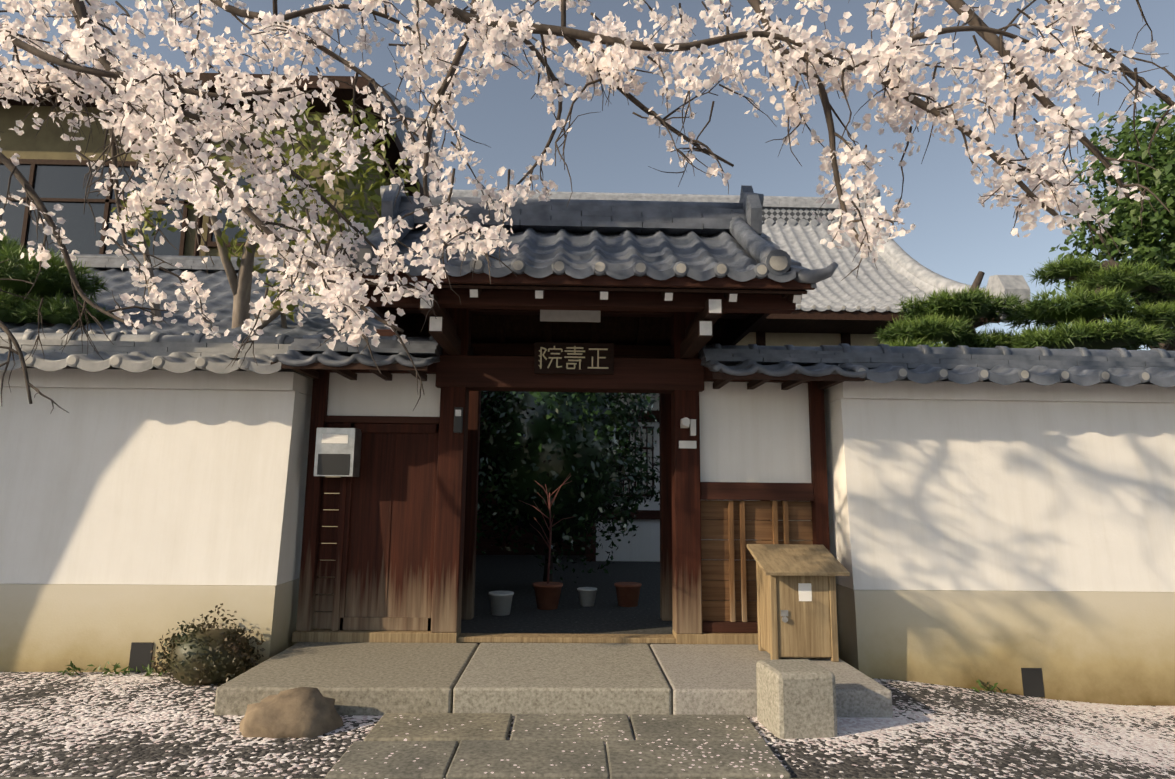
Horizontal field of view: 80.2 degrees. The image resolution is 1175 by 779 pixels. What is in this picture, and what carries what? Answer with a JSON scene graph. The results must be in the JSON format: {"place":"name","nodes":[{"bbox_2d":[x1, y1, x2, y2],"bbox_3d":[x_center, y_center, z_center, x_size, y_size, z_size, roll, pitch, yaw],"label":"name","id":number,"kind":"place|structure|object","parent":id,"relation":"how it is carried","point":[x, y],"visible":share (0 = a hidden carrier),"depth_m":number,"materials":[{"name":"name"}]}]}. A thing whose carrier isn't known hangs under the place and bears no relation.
{"place":"outdoors","nodes":[
{"label":"outdoors","id":0,"kind":"place"},
{"bbox_2d":[0,354,280,373],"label":"eave tiles","id":1,"kind":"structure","parent":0,"point":[159,362],"depth_m":4.99,"materials":[{"name":"grey tile"}]},
{"bbox_2d":[128,642,153,672],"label":"wall vent","id":2,"kind":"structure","parent":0,"point":[140,654],"depth_m":4.90,"materials":[{"name":"grey metal"}]},
{"bbox_2d":[0,331,302,359],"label":"ridge wall","id":3,"kind":"structure","parent":0,"point":[164,344],"depth_m":5.39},
{"bbox_2d":[20,365,312,379],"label":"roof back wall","id":4,"kind":"structure","parent":0,"point":[198,369],"depth_m":5.73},
{"bbox_2d":[321,493,339,594],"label":"slats","id":5,"kind":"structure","parent":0,"point":[330,526],"depth_m":7.50,"materials":[{"name":"brown wood"}]},
{"bbox_2d":[0,267,389,336],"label":"roof","id":6,"kind":"structure","parent":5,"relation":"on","point":[219,303],"depth_m":8.15,"materials":[{"name":"tile"}]},
{"bbox_2d":[14,253,301,272],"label":"roof ridge","id":7,"kind":"structure","parent":6,"relation":"on","point":[112,261],"depth_m":9.94,"materials":[{"name":"tile"}]},
{"bbox_2d":[0,329,373,336],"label":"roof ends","id":8,"kind":"object","parent":6,"relation":"attached to","point":[125,332],"visible":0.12,"depth_m":6.83,"materials":[{"name":"tile"}]},
{"bbox_2d":[270,349,439,366],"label":"wing roof","id":9,"kind":"structure","parent":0,"point":[327,358],"depth_m":5.03,"materials":[{"name":"grey tile"}]},
{"bbox_2d":[288,334,441,357],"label":"tiled roof","id":10,"kind":"structure","parent":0,"point":[425,347],"depth_m":5.40,"materials":[{"name":"grey tile"}]},
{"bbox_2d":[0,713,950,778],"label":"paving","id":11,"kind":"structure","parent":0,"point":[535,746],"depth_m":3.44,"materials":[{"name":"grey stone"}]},
{"bbox_2d":[317,555,740,646],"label":"garden floor","id":12,"kind":"structure","parent":0,"point":[518,575],"depth_m":7.53,"materials":[{"name":"grey stone"}]},
{"bbox_2d":[0,232,114,326],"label":"pine","id":13,"kind":"object","parent":12,"relation":"on","point":[28,311],"depth_m":7.21,"materials":[{"name":"green plant"}]},
{"bbox_2d":[0,68,445,256],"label":"house","id":14,"kind":"structure","parent":12,"relation":"on","point":[51,171],"depth_m":10.85,"materials":[{"name":"beige paint"}]},
{"bbox_2d":[111,98,419,329],"bbox_3d":[-3.322,-0.446,7.042,3.495,5.082,1.414,1,-8,-1],"label":"young tree","id":15,"kind":"object","parent":12,"relation":"on","point":[374,197],"depth_m":7.25,"materials":[{"name":"green plant"}]},
{"bbox_2d":[489,591,513,615],"bbox_3d":[-0.819,2.024,6.605,0.238,0.200,0.238,1,-8,-1],"label":"white pot","id":16,"kind":"object","parent":12,"relation":"on","point":[500,601],"visible":1,"depth_m":6.53,"materials":[{"name":"white ceramic"}]},
{"bbox_2d":[533,582,562,609],"bbox_3d":[-0.398,2.060,6.965,0.302,0.240,0.302,1,-8,-1],"label":"terracotta pot","id":17,"kind":"object","parent":12,"relation":"on","point":[547,596],"visible":1,"depth_m":6.87,"materials":[{"name":"ceramic"}]},
{"bbox_2d":[519,475,571,583],"bbox_3d":[-0.437,1.393,7.037,0.608,1.103,0.364,0,-8,5],"label":"potted sapling","id":18,"kind":"object","parent":17,"relation":"on","point":[549,505],"visible":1,"depth_m":7.06,"materials":[{"name":"brown plant"}]},
{"bbox_2d":[476,391,659,582],"bbox_3d":[-0.316,0.733,8.444,2.739,3.302,2.572,1,-8,-1],"label":"camellia","id":19,"kind":"object","parent":12,"relation":"on","point":[491,514],"depth_m":7.95,"materials":[{"name":"green plant"}]},
{"bbox_2d":[577,587,596,605],"bbox_3d":[-0.003,2.129,7.167,0.205,0.170,0.205,1,-8,-1],"label":"white pot","id":20,"kind":"object","parent":12,"relation":"on","point":[587,595],"visible":1,"depth_m":7.10,"materials":[{"name":"white ceramic"}]},
{"bbox_2d":[614,582,641,606],"bbox_3d":[0.417,2.111,7.181,0.281,0.220,0.281,1,-8,-1],"label":"terracotta pot","id":21,"kind":"object","parent":12,"relation":"on","point":[627,594],"visible":1,"depth_m":7.09,"materials":[{"name":"ceramic"}]},
{"bbox_2d":[736,309,999,540],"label":"background building","id":22,"kind":"structure","parent":12,"relation":"on","point":[800,327],"depth_m":15.09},
{"bbox_2d":[762,223,930,312],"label":"hall roof tiles","id":23,"kind":"object","parent":22,"relation":"on","point":[885,284],"visible":0.12,"depth_m":16.68,"materials":[{"name":"grey tile"}]},
{"bbox_2d":[796,304,996,312],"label":"eave tiles","id":24,"kind":"object","parent":23,"relation":"attached to","point":[842,307],"visible":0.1,"depth_m":14.00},
{"bbox_2d":[862,215,1029,322],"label":"building roof","id":25,"kind":"structure","parent":23,"relation":"on","point":[894,255],"depth_m":15.71,"materials":[{"name":"grey tile"}]},
{"bbox_2d":[376,329,755,561],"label":"garden building","id":26,"kind":"structure","parent":0,"point":[643,544],"depth_m":11.87,"materials":[{"name":"paint"}]},
{"bbox_2d":[398,196,745,234],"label":"roof ridge","id":27,"kind":"structure","parent":0,"point":[635,217],"depth_m":5.76,"materials":[{"name":"grey tile"}]},
{"bbox_2d":[0,0,1174,413],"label":"cherry","id":28,"kind":"object","parent":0,"point":[626,58],"depth_m":3.65,"materials":[{"name":"plant"}]},
{"bbox_2d":[0,672,1174,778],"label":"ground","id":29,"kind":"structure","parent":0,"point":[84,724],"depth_m":3.74,"materials":[{"name":"grey gravel"}]},
{"bbox_2d":[0,368,312,671],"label":"wall","id":30,"kind":"structure","parent":29,"relation":"on","point":[154,506],"depth_m":5.12,"materials":[{"name":"paint"}]},
{"bbox_2d":[0,351,272,364],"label":"roof tiles","id":31,"kind":"object","parent":30,"relation":"on","point":[136,357],"depth_m":5.15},
{"bbox_2d":[150,603,264,685],"bbox_3d":[-2.571,1.733,4.734,0.780,0.538,0.627,1,-8,-1],"label":"azalea","id":32,"kind":"object","parent":29,"relation":"on","point":[167,667],"depth_m":4.61,"materials":[{"name":"green plant"}]},
{"bbox_2d":[239,687,343,738],"bbox_3d":[-1.627,1.819,3.818,0.578,0.350,0.415,1,-8,-1],"label":"rock","id":33,"kind":"object","parent":29,"relation":"on","point":[305,712],"visible":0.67,"depth_m":3.70,"materials":[{"name":"beige stone"}]},
{"bbox_2d":[57,660,1007,694],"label":"weeds","id":34,"kind":"object","parent":29,"relation":"on","point":[116,666],"visible":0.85,"depth_m":4.81,"materials":[{"name":"green plant"}]},
{"bbox_2d":[214,642,892,717],"bbox_3d":[-0.191,2.009,4.634,3.932,0.374,1.238,1,-8,-1],"label":"stone step","id":35,"kind":"object","parent":29,"relation":"on","point":[381,679],"visible":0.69,"depth_m":4.23,"materials":[{"name":"grey stone"}]},
{"bbox_2d":[292,628,757,644],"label":"gate sill","id":36,"kind":"structure","parent":35,"relation":"on","point":[327,635],"depth_m":5.29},
{"bbox_2d":[296,308,829,633],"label":"gate posts","id":37,"kind":"object","parent":35,"relation":"on","point":[453,588],"visible":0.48,"depth_m":5.48,"materials":[{"name":"brown wood"}]},
{"bbox_2d":[313,423,438,630],"bbox_3d":[-1.628,1.054,5.442,0.910,1.582,0.080,1,-8,-1],"label":"gate door","id":38,"kind":"structure","parent":37,"relation":"attached to","point":[375,567],"depth_m":5.42,"materials":[{"name":"brown wood"}]},
{"bbox_2d":[314,428,361,476],"bbox_3d":[-1.937,0.490,5.420,0.295,0.370,0.178,1,-8,-1],"label":"mailbox","id":39,"kind":"object","parent":38,"relation":"attached to","point":[337,452],"visible":1,"depth_m":5.34,"materials":[{"name":"silver metal"}]},
{"bbox_2d":[454,407,462,432],"bbox_3d":[-1.014,0.240,5.480,0.065,0.200,0.030,1,-8,-1],"label":"intercom","id":40,"kind":"object","parent":37,"relation":"attached to","point":[458,422],"visible":0.98,"depth_m":5.46,"materials":[{"name":"black plastic"}]},
{"bbox_2d":[455,410,460,415],"bbox_3d":[-1.013,0.184,5.472,0.045,0.050,0.003,1,-8,-1],"label":"intercom panel","id":41,"kind":"object","parent":40,"relation":"attached to","point":[457,412],"visible":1,"depth_m":5.47,"materials":[{"name":"white plastic"}]},
{"bbox_2d":[325,271,814,632],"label":"wooden beams","id":42,"kind":"structure","parent":37,"relation":"on","point":[510,367],"depth_m":5.51,"materials":[{"name":"brown wood"}]},
{"bbox_2d":[270,362,427,380],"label":"wing roof underside","id":43,"kind":"structure","parent":42,"relation":"attached to","point":[343,371],"depth_m":5.04,"materials":[{"name":"brown wood"}]},
{"bbox_2d":[327,373,810,482],"bbox_3d":[-0.141,0.309,5.609,3.870,0.840,0.040,1,-8,-1],"label":"plaster wall panel","id":44,"kind":"object","parent":42,"relation":"attached to","point":[760,434],"visible":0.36,"depth_m":5.60,"materials":[{"name":"white paint"}]},
{"bbox_2d":[540,310,600,321],"bbox_3d":[-0.137,-0.602,5.550,0.480,0.125,0.020,1,-8,-1],"label":"lamp","id":45,"kind":"object","parent":42,"relation":"attached to","point":[570,316],"visible":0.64,"depth_m":5.54,"materials":[{"name":"white paint"}]},
{"bbox_2d":[534,342,613,374],"bbox_3d":[-0.106,-0.246,5.547,0.630,0.250,0.035,1,-8,-1],"label":"plaque","id":46,"kind":"object","parent":42,"relation":"attached to","point":[588,355],"visible":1,"depth_m":5.53,"materials":[{"name":"brown wood"}]},
{"bbox_2d":[538,346,607,368],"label":"plaque letters","id":47,"kind":"object","parent":46,"relation":"attached to","point":[561,349],"visible":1,"depth_m":5.53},
{"bbox_2d":[372,287,789,344],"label":"brackets","id":48,"kind":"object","parent":42,"relation":"on","point":[408,318],"depth_m":5.98,"materials":[{"name":"brown wood"}]},
{"bbox_2d":[361,272,806,357],"bbox_3d":[-0.130,-0.725,5.760,3.160,0.960,2.200,1,-8,-1],"label":"gate roof timber","id":49,"kind":"object","parent":42,"relation":"on","point":[533,329],"visible":0.15,"depth_m":6.44,"materials":[{"name":"brown wood"}]},
{"bbox_2d":[393,227,788,278],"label":"gate roof","id":50,"kind":"structure","parent":49,"relation":"on","point":[659,250],"depth_m":5.29,"materials":[{"name":"grey tile"}]},
{"bbox_2d":[307,178,837,287],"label":"gate roof trim","id":51,"kind":"structure","parent":50,"relation":"on","point":[755,242],"depth_m":5.37,"materials":[{"name":"grey tile"}]},
{"bbox_2d":[354,248,787,270],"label":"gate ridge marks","id":52,"kind":"object","parent":51,"relation":"attached to","point":[778,263],"visible":0.88,"depth_m":4.59},
{"bbox_2d":[349,256,795,281],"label":"eave tiles","id":53,"kind":"object","parent":50,"relation":"attached to","point":[518,266],"visible":0.77,"depth_m":4.58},
{"bbox_2d":[404,288,801,334],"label":"rafter end caps","id":54,"kind":"object","parent":42,"relation":"attached to","point":[705,326],"visible":0.65,"depth_m":4.71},
{"bbox_2d":[702,359,866,377],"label":"wing roof","id":55,"kind":"structure","parent":42,"relation":"attached to","point":[751,366],"depth_m":5.10,"materials":[{"name":"grey tile"}]},
{"bbox_2d":[712,372,864,389],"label":"wing roof underside","id":56,"kind":"structure","parent":42,"relation":"attached to","point":[760,379],"depth_m":5.11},
{"bbox_2d":[679,417,696,448],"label":"signs","id":57,"kind":"object","parent":37,"relation":"attached to","point":[685,422],"visible":1,"depth_m":5.50,"materials":[{"name":"white plastic"}]},
{"bbox_2d":[701,500,812,620],"bbox_3d":[1.333,1.345,5.502,0.896,0.925,0.030,1,-8,-1],"label":"wooden panel","id":58,"kind":"object","parent":37,"relation":"attached to","point":[715,572],"visible":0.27,"depth_m":5.51,"materials":[{"name":"brown wood"}]},
{"bbox_2d":[728,500,788,621],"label":"wooden slats","id":59,"kind":"object","parent":58,"relation":"attached to","point":[743,550],"visible":0.75,"depth_m":5.47,"materials":[{"name":"brown wood"}]},
{"bbox_2d":[756,562,838,661],"bbox_3d":[1.488,1.567,4.983,0.460,0.638,0.360,1,-8,-1],"label":"wood box","id":60,"kind":"object","parent":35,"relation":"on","point":[808,629],"visible":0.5,"depth_m":4.82,"materials":[{"name":"wood"}]},
{"bbox_2d":[780,610,787,622],"bbox_3d":[1.357,1.560,4.800,0.050,0.079,0.022,1,-8,-1],"label":"latch","id":61,"kind":"object","parent":60,"relation":"attached to","point":[784,613],"visible":0.94,"depth_m":4.80,"materials":[{"name":"silver metal"}]},
{"bbox_2d":[746,544,849,575],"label":"box roof","id":62,"kind":"structure","parent":60,"relation":"attached to","point":[795,560],"depth_m":4.95,"materials":[{"name":"brown wood"}]},
{"bbox_2d":[798,583,811,600],"bbox_3d":[1.508,1.406,4.836,0.090,0.120,0.003,1,-8,-1],"label":"paper label","id":63,"kind":"object","parent":60,"relation":"attached to","point":[805,591],"visible":1,"depth_m":4.83,"materials":[{"name":"white paper"}]},
{"bbox_2d":[756,659,837,738],"bbox_3d":[1.160,1.800,3.889,0.367,0.500,0.367,1,-8,-1],"label":"stone block","id":64,"kind":"object","parent":29,"relation":"on","point":[796,698],"depth_m":3.75,"materials":[{"name":"grey stone"}]},
{"bbox_2d":[824,380,1174,705],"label":"wall","id":65,"kind":"structure","parent":29,"relation":"on","point":[992,533],"depth_m":5.25,"materials":[{"name":"paint"}]},
{"bbox_2d":[839,363,1174,378],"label":"roof tiles","id":66,"kind":"object","parent":65,"relation":"on","point":[1006,370],"depth_m":5.30,"materials":[{"name":"grey tile"}]},
{"bbox_2d":[0,0,1174,349],"label":"sky","id":67,"kind":"structure","parent":0,"point":[612,149],"materials":[{"name":"blue"}]},
{"bbox_2d":[447,189,867,208],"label":"roof ridge","id":68,"kind":"structure","parent":0,"point":[786,202],"depth_m":18.78,"materials":[{"name":"grey tile"}]},
{"bbox_2d":[699,343,848,365],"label":"tiled roof","id":69,"kind":"structure","parent":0,"point":[727,355],"depth_m":5.47,"materials":[{"name":"grey tile"}]},
{"bbox_2d":[762,207,857,225],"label":"roof ridge","id":70,"kind":"structure","parent":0,"point":[787,214],"depth_m":18.77,"materials":[{"name":"grey tile"}]},
{"bbox_2d":[765,178,879,226],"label":"ridge tiles","id":71,"kind":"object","parent":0,"point":[791,222],"depth_m":18.68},
{"bbox_2d":[870,271,1028,347],"bbox_3d":[4.431,0.294,8.437,2.316,3.660,1.456,1,-8,-1],"label":"pine","id":72,"kind":"object","parent":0,"point":[1010,302],"depth_m":8.32,"materials":[{"name":"green plant"}]},
{"bbox_2d":[825,343,1174,369],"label":"ridge wall","id":73,"kind":"structure","parent":0,"point":[871,357],"depth_m":5.55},
{"bbox_2d":[865,376,1152,383],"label":"eave tile ends","id":74,"kind":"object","parent":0,"point":[988,380],"depth_m":5.90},
{"bbox_2d":[851,366,1174,386],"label":"eave tiles","id":75,"kind":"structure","parent":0,"point":[982,374],"depth_m":5.14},
{"bbox_2d":[1021,668,1044,696],"bbox_3d":[3.209,2.117,5.053,0.150,0.202,0.062,1,-8,-1],"label":"vent","id":76,"kind":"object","parent":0,"point":[1032,681],"depth_m":5.03,"materials":[{"name":"grey metal"}]},
{"bbox_2d":[1000,252,1174,349],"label":"pine","id":77,"kind":"object","parent":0,"point":[1148,339],"depth_m":8.05,"materials":[{"name":"green plant"}]},
{"bbox_2d":[1041,98,1174,350],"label":"tall tree","id":78,"kind":"object","parent":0,"point":[1148,235],"depth_m":13.77,"materials":[{"name":"green plant"}]}
]}

